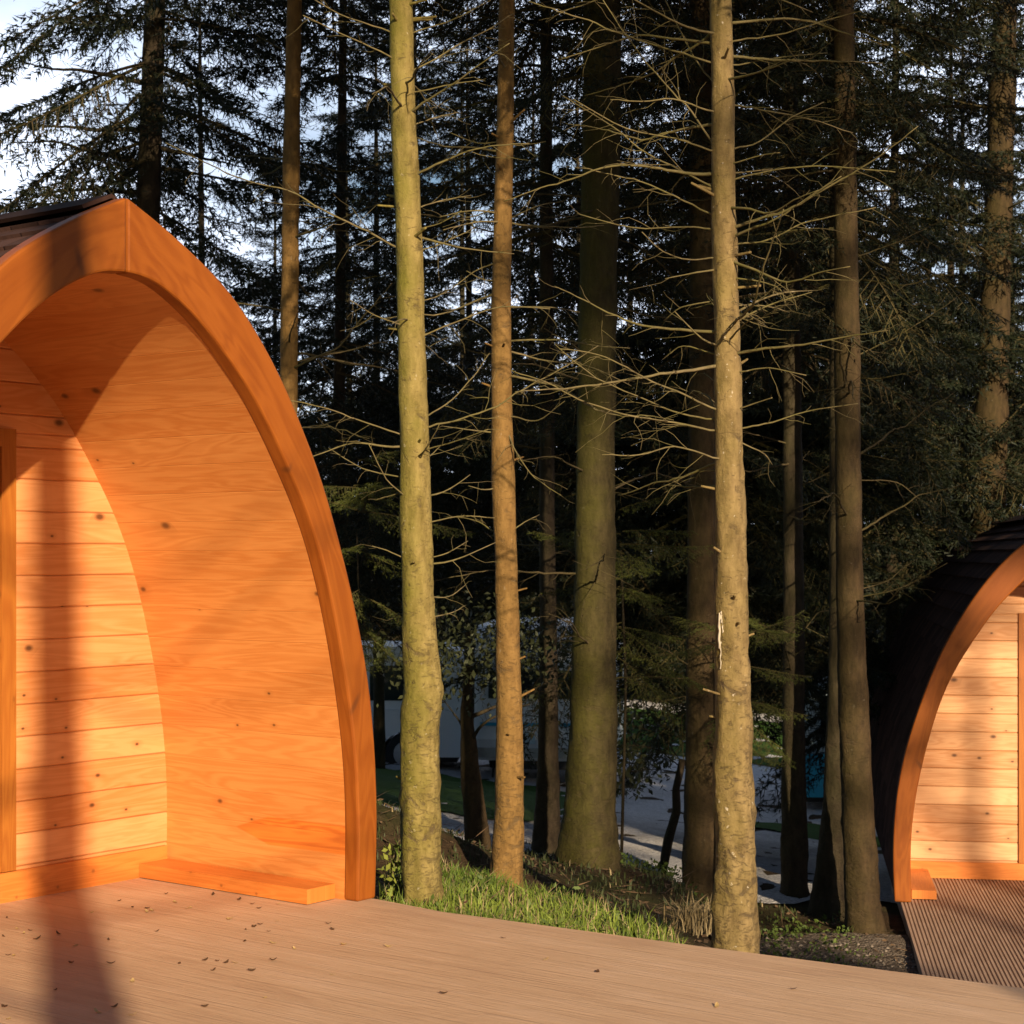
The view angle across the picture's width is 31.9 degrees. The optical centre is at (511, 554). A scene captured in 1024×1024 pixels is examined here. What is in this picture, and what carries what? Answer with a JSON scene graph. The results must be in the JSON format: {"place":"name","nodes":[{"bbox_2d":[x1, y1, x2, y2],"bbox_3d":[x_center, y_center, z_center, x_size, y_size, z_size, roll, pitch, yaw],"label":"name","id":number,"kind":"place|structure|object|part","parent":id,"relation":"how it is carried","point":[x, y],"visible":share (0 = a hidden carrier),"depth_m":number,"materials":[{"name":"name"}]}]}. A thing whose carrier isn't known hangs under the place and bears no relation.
{"place":"outdoors","nodes":[
{"label":"outdoors","id":0,"kind":"place"},
{"bbox_2d":[375,768,564,820],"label":"lawn","id":1,"kind":"structure","parent":0,"point":[388,783],"depth_m":20.42,"materials":[{"name":"green plant"}]},
{"bbox_2d":[0,0,1023,523],"label":"sky","id":2,"kind":"structure","parent":0,"point":[26,90],"materials":[{"name":"white"}]},
{"bbox_2d":[362,613,906,947],"bbox_3d":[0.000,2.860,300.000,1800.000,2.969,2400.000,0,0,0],"label":"ground","id":3,"kind":"structure","parent":0,"point":[892,915],"depth_m":10.36,"materials":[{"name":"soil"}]},
{"bbox_2d":[0,0,394,313],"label":"spruce tree","id":4,"kind":"object","parent":3,"relation":"on","point":[152,101],"visible":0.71,"depth_m":15.35,"materials":[{"name":"green plant"}]},
{"bbox_2d":[134,0,306,358],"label":"spruce tree","id":5,"kind":"object","parent":3,"relation":"on","point":[244,234],"visible":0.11,"depth_m":24.09,"materials":[{"name":"green plant"}]},
{"bbox_2d":[67,0,456,443],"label":"spruce tree","id":6,"kind":"object","parent":3,"relation":"on","point":[290,285],"visible":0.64,"depth_m":11.96,"materials":[{"name":"beige plant"}]},
{"bbox_2d":[227,86,368,595],"bbox_3d":[-3.806,-2.199,29.013,3.112,10.908,3.134,0,0,21],"label":"spruce tree","id":7,"kind":"object","parent":3,"relation":"on","point":[274,327],"visible":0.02,"depth_m":28.92,"materials":[{"name":"green plant"}]},
{"bbox_2d":[298,383,390,632],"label":"spruce tree","id":8,"kind":"object","parent":3,"relation":"on","point":[326,449],"depth_m":46.85,"materials":[{"name":"green plant"}]},
{"bbox_2d":[186,0,529,683],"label":"spruce tree","id":9,"kind":"object","parent":3,"relation":"on","point":[340,472],"visible":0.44,"depth_m":17.38,"materials":[{"name":"green plant"}]},
{"bbox_2d":[229,0,492,768],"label":"spruce tree","id":10,"kind":"object","parent":3,"relation":"on","point":[379,720],"visible":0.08,"depth_m":24.94,"materials":[{"name":"green plant"}]},
{"bbox_2d":[297,152,437,640],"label":"spruce tree","id":11,"kind":"object","parent":3,"relation":"on","point":[353,444],"depth_m":47.78,"materials":[{"name":"green plant"}]},
{"bbox_2d":[164,0,599,908],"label":"spruce tree","id":12,"kind":"object","parent":3,"relation":"on","point":[418,798],"visible":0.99,"depth_m":8.04,"materials":[{"name":"brown plant"}]},
{"bbox_2d":[377,843,402,901],"bbox_3d":[-0.538,1.481,8.270,0.125,0.290,0.197,0,0,-37],"label":"leafy weed","id":13,"kind":"object","parent":3,"relation":"on","point":[395,876],"visible":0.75,"depth_m":8.28,"materials":[{"name":"green plant"}]},
{"bbox_2d":[299,0,538,643],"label":"spruce tree","id":14,"kind":"object","parent":3,"relation":"on","point":[364,114],"visible":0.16,"depth_m":20.83,"materials":[{"name":"green plant"}]},
{"bbox_2d":[346,321,535,647],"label":"spruce tree","id":15,"kind":"object","parent":3,"relation":"on","point":[397,639],"visible":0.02,"depth_m":45.97,"materials":[{"name":"green plant"}]},
{"bbox_2d":[363,17,539,643],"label":"spruce tree","id":16,"kind":"object","parent":3,"relation":"on","point":[454,340],"visible":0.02,"depth_m":47.39,"materials":[{"name":"green plant"}]},
{"bbox_2d":[349,0,573,720],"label":"spruce tree","id":17,"kind":"object","parent":3,"relation":"on","point":[467,291],"visible":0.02,"depth_m":25.88,"materials":[{"name":"green plant"}]},
{"bbox_2d":[362,584,625,851],"bbox_3d":[-0.192,1.215,11.701,1.776,2.068,1.359,0,0,-30],"label":"forked tree","id":18,"kind":"object","parent":3,"relation":"on","point":[475,818],"visible":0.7,"depth_m":11.55,"materials":[{"name":"green plant"}]},
{"bbox_2d":[441,290,558,646],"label":"spruce tree","id":19,"kind":"object","parent":3,"relation":"on","point":[523,600],"depth_m":46.49,"materials":[{"name":"green plant"}]},
{"bbox_2d":[0,878,1023,1023],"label":"wooden deck","id":20,"kind":"structure","parent":3,"relation":"on","point":[480,970],"depth_m":6.23,"materials":[{"name":"brown wood"}]},
{"bbox_2d":[0,194,376,903],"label":"camping pod","id":21,"kind":"object","parent":20,"relation":"on","point":[184,692],"visible":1,"depth_m":7.66,"materials":[{"name":"brown wood"}]},
{"bbox_2d":[461,56,573,646],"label":"spruce tree","id":22,"kind":"object","parent":3,"relation":"on","point":[533,324],"depth_m":48.89,"materials":[{"name":"green plant"}]},
{"bbox_2d":[377,0,673,892],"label":"spruce tree","id":23,"kind":"object","parent":3,"relation":"on","point":[509,820],"visible":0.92,"depth_m":9.45,"materials":[{"name":"beige plant"}]},
{"bbox_2d":[375,841,692,944],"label":"grass","id":24,"kind":"structure","parent":3,"relation":"on","point":[456,874],"depth_m":8.25,"materials":[{"name":"green plant"}]},
{"bbox_2d":[305,0,772,854],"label":"spruce tree","id":25,"kind":"object","parent":3,"relation":"on","point":[547,822],"visible":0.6,"depth_m":12.55,"materials":[{"name":"green plant"}]},
{"bbox_2d":[538,310,574,562],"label":"spruce tree","id":26,"kind":"object","parent":3,"relation":"on","point":[561,366],"visible":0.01,"depth_m":50.98,"materials":[{"name":"green plant"}]},
{"bbox_2d":[461,31,679,696],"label":"spruce tree","id":27,"kind":"object","parent":3,"relation":"on","point":[565,578],"visible":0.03,"depth_m":47.20,"materials":[{"name":"green plant"}]},
{"bbox_2d":[366,0,823,769],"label":"spruce tree","id":28,"kind":"object","parent":3,"relation":"on","point":[530,562],"visible":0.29,"depth_m":16.87,"materials":[{"name":"green plant"}]},
{"bbox_2d":[362,0,836,870],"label":"spruce tree","id":29,"kind":"object","parent":3,"relation":"on","point":[588,830],"visible":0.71,"depth_m":10.99,"materials":[{"name":"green plant"}]},
{"bbox_2d":[535,304,673,702],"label":"spruce tree","id":30,"kind":"object","parent":3,"relation":"on","point":[618,547],"depth_m":45.66,"materials":[{"name":"green plant"}]},
{"bbox_2d":[526,494,713,863],"bbox_3d":[0.701,0.838,11.758,1.076,2.472,1.152,0,0,29],"label":"spruce tree","id":31,"kind":"object","parent":3,"relation":"on","point":[647,597],"visible":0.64,"depth_m":11.79,"materials":[{"name":"green plant"}]},
{"bbox_2d":[373,853,882,967],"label":"weeds","id":32,"kind":"object","parent":3,"relation":"on","point":[672,873],"visible":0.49,"depth_m":10.88,"materials":[{"name":"green plant"}]},
{"bbox_2d":[617,697,685,874],"bbox_3d":[0.926,1.814,12.839,0.966,1.550,1.013,0,0,0],"label":"sapling","id":33,"kind":"object","parent":3,"relation":"on","point":[669,835],"visible":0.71,"depth_m":12.87,"materials":[{"name":"green plant"}]},
{"bbox_2d":[423,0,891,905],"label":"spruce tree","id":34,"kind":"object","parent":3,"relation":"on","point":[699,852],"visible":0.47,"depth_m":12.11,"materials":[{"name":"brown plant"}]},
{"bbox_2d":[561,65,778,698],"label":"spruce tree","id":35,"kind":"object","parent":3,"relation":"on","point":[644,516],"depth_m":47.01,"materials":[{"name":"green plant"}]},
{"bbox_2d":[375,793,971,969],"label":"leaf litter","id":36,"kind":"object","parent":3,"relation":"on","point":[704,935],"visible":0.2,"depth_m":10.49,"materials":[{"name":"plant"}]},
{"bbox_2d":[657,891,711,937],"bbox_3d":[0.884,1.785,8.935,0.476,0.200,0.451,0,0,0],"label":"grass tussock","id":37,"kind":"object","parent":3,"relation":"on","point":[698,920],"depth_m":8.91,"materials":[{"name":"beige plant"}]},
{"bbox_2d":[471,0,935,803],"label":"spruce tree","id":38,"kind":"object","parent":3,"relation":"on","point":[815,696],"visible":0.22,"depth_m":16.14,"materials":[{"name":"green plant"}]},
{"bbox_2d":[500,0,918,953],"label":"spruce tree","id":39,"kind":"object","parent":3,"relation":"on","point":[734,914],"visible":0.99,"depth_m":7.45,"materials":[{"name":"brown plant"}]},
{"bbox_2d":[469,0,952,713],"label":"spruce tree","id":40,"kind":"object","parent":3,"relation":"on","point":[759,492],"visible":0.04,"depth_m":18.21,"materials":[{"name":"green plant"}]},
{"bbox_2d":[618,335,828,705],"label":"spruce tree","id":41,"kind":"object","parent":3,"relation":"on","point":[684,658],"depth_m":46.46,"materials":[{"name":"green plant"}]},
{"bbox_2d":[644,388,814,712],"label":"spruce tree","id":42,"kind":"object","parent":3,"relation":"on","point":[749,595],"visible":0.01,"depth_m":46.21,"materials":[{"name":"green plant"}]},
{"bbox_2d":[659,611,813,783],"bbox_3d":[1.464,1.348,11.605,0.979,2.288,0.914,0,0,13],"label":"spruce tree","id":43,"kind":"object","parent":3,"relation":"on","point":[783,634],"visible":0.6,"depth_m":11.48,"materials":[{"name":"green plant"}]},
{"bbox_2d":[675,168,828,710],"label":"spruce tree","id":44,"kind":"object","parent":3,"relation":"on","point":[761,644],"visible":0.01,"depth_m":46.58,"materials":[{"name":"green plant"}]},
{"bbox_2d":[538,0,1023,897],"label":"spruce tree","id":45,"kind":"object","parent":3,"relation":"on","point":[794,852],"visible":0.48,"depth_m":12.93,"materials":[{"name":"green plant"}]},
{"bbox_2d":[748,407,882,695],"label":"spruce tree","id":46,"kind":"object","parent":3,"relation":"on","point":[821,633],"depth_m":46.01,"materials":[{"name":"green plant"}]},
{"bbox_2d":[617,0,1023,920],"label":"spruce tree","id":47,"kind":"object","parent":3,"relation":"on","point":[827,894],"visible":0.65,"depth_m":12.27,"materials":[{"name":"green plant"}]},
{"bbox_2d":[617,0,1023,578],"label":"spruce tree","id":48,"kind":"object","parent":3,"relation":"on","point":[918,462],"visible":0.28,"depth_m":16.33,"materials":[{"name":"green plant"}]},
{"bbox_2d":[624,0,1023,621],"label":"spruce tree","id":49,"kind":"object","parent":3,"relation":"on","point":[1020,443],"visible":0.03,"depth_m":19.36,"materials":[{"name":"green plant"}]},
{"bbox_2d":[641,0,1023,933],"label":"spruce tree","id":50,"kind":"object","parent":3,"relation":"on","point":[863,908],"visible":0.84,"depth_m":11.63,"materials":[{"name":"brown plant"}]},
{"bbox_2d":[763,186,931,707],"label":"spruce tree","id":51,"kind":"object","parent":3,"relation":"on","point":[865,585],"visible":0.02,"depth_m":45.63,"materials":[{"name":"green plant"}]},
{"bbox_2d":[779,341,957,674],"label":"spruce tree","id":52,"kind":"object","parent":3,"relation":"on","point":[884,563],"depth_m":47.04,"materials":[{"name":"green plant"}]},
{"bbox_2d":[744,0,1023,824],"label":"spruce tree","id":53,"kind":"object","parent":3,"relation":"on","point":[893,612],"visible":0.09,"depth_m":19.50,"materials":[{"name":"green plant"}]},
{"bbox_2d":[807,2,1023,776],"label":"spruce tree","id":54,"kind":"object","parent":3,"relation":"on","point":[951,266],"visible":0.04,"depth_m":23.86,"materials":[{"name":"green plant"}]},
{"bbox_2d":[869,2,966,638],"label":"spruce tree","id":55,"kind":"object","parent":3,"relation":"on","point":[963,267],"depth_m":48.87,"materials":[{"name":"green plant"}]},
{"bbox_2d":[888,84,978,565],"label":"spruce tree","id":56,"kind":"object","parent":3,"relation":"on","point":[930,256],"visible":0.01,"depth_m":49.65,"materials":[{"name":"green plant"}]},
{"bbox_2d":[867,0,1023,536],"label":"spruce tree","id":57,"kind":"object","parent":3,"relation":"on","point":[995,405],"visible":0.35,"depth_m":19.37,"materials":[{"name":"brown plant"}]},
{"bbox_2d":[868,0,1023,608],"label":"spruce tree","id":58,"kind":"object","parent":3,"relation":"on","point":[1014,421],"visible":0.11,"depth_m":19.68,"materials":[{"name":"green plant"}]},
{"bbox_2d":[869,3,1023,697],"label":"spruce tree","id":59,"kind":"object","parent":3,"relation":"on","point":[1014,308],"visible":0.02,"depth_m":23.78,"materials":[{"name":"green plant"}]},
{"bbox_2d":[891,878,1023,987],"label":"ribbed deck","id":60,"kind":"structure","parent":3,"relation":"on","point":[990,938],"depth_m":11.58,"materials":[{"name":"brown wood"}]},
{"bbox_2d":[869,515,1023,901],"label":"camping pod","id":61,"kind":"object","parent":60,"relation":"on","point":[947,749],"visible":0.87,"depth_m":13.40,"materials":[{"name":"brown wood"}]},
{"bbox_2d":[965,175,1023,511],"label":"spruce tree","id":62,"kind":"object","parent":3,"relation":"on","point":[1022,281],"depth_m":47.68,"materials":[{"name":"green plant"}]},
{"bbox_2d":[382,699,896,903],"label":"car park","id":63,"kind":"structure","parent":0,"point":[641,818],"depth_m":19.69,"materials":[{"name":"grey asphalt"}]},
{"bbox_2d":[323,450,474,684],"bbox_3d":[-1.082,0.582,12.964,1.440,2.777,1.345,0,0,44],"label":"spruce tree","id":64,"kind":"object","parent":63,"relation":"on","point":[378,515],"visible":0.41,"depth_m":13.00,"materials":[{"name":"green plant"}]},
{"bbox_2d":[361,641,463,763],"bbox_3d":[-2.967,2.348,27.980,4.800,1.948,1.850,0,0,2],"label":"parked van","id":65,"kind":"object","parent":63,"relation":"on","point":[450,734],"visible":0.1,"depth_m":27.03,"materials":[{"name":"white paint"}]},
{"bbox_3d":[-1.599,1.939,27.050,1.100,0.530,0.010,0,0,2],"label":"side window","id":66,"kind":"part","parent":65,"relation":"part of","materials":[{"name":"black glass"}]},
{"bbox_2d":[474,617,623,776],"bbox_3d":[0.708,2.232,28.943,2.032,2.380,5.364,0,0,7],"label":"caravan","id":67,"kind":"object","parent":63,"relation":"on","point":[486,740],"visible":0.15,"depth_m":26.44,"materials":[{"name":"white paint"}]},
{"bbox_2d":[523,733,534,743],"bbox_3d":[0.090,2.702,26.370,0.500,0.160,0.036,0,0,7],"label":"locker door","id":68,"kind":"structure","parent":67,"relation":"in","point":[533,738],"depth_m":26.33,"materials":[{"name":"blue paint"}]},
{"bbox_2d":[488,669,571,698],"bbox_3d":[0.409,1.912,26.510,1.500,0.420,0.240,0,0,7],"label":"rear window","id":69,"kind":"structure","parent":67,"relation":"in","point":[527,684],"depth_m":26.41,"materials":[{"name":"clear glass"}]},
{"bbox_2d":[779,686,826,801],"bbox_3d":[6.643,2.921,27.780,4.800,1.998,1.850,0,0,3],"label":"parked van","id":70,"kind":"object","parent":63,"relation":"on","point":[816,795],"visible":0.01,"depth_m":26.97,"materials":[{"name":"blue paint"}]},
{"bbox_2d":[620,708,781,767],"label":"lawn","id":71,"kind":"structure","parent":0,"point":[753,746],"depth_m":36.14,"materials":[{"name":"green plant"}]},
{"bbox_2d":[710,932,918,974],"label":"gravel path","id":72,"kind":"structure","parent":0,"point":[864,941],"depth_m":11.19,"materials":[{"name":"grey gravel"}]},
{"bbox_2d":[755,822,880,846],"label":"grass verge","id":73,"kind":"object","parent":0,"point":[813,829],"depth_m":23.61,"materials":[{"name":"green plant"}]}
]}

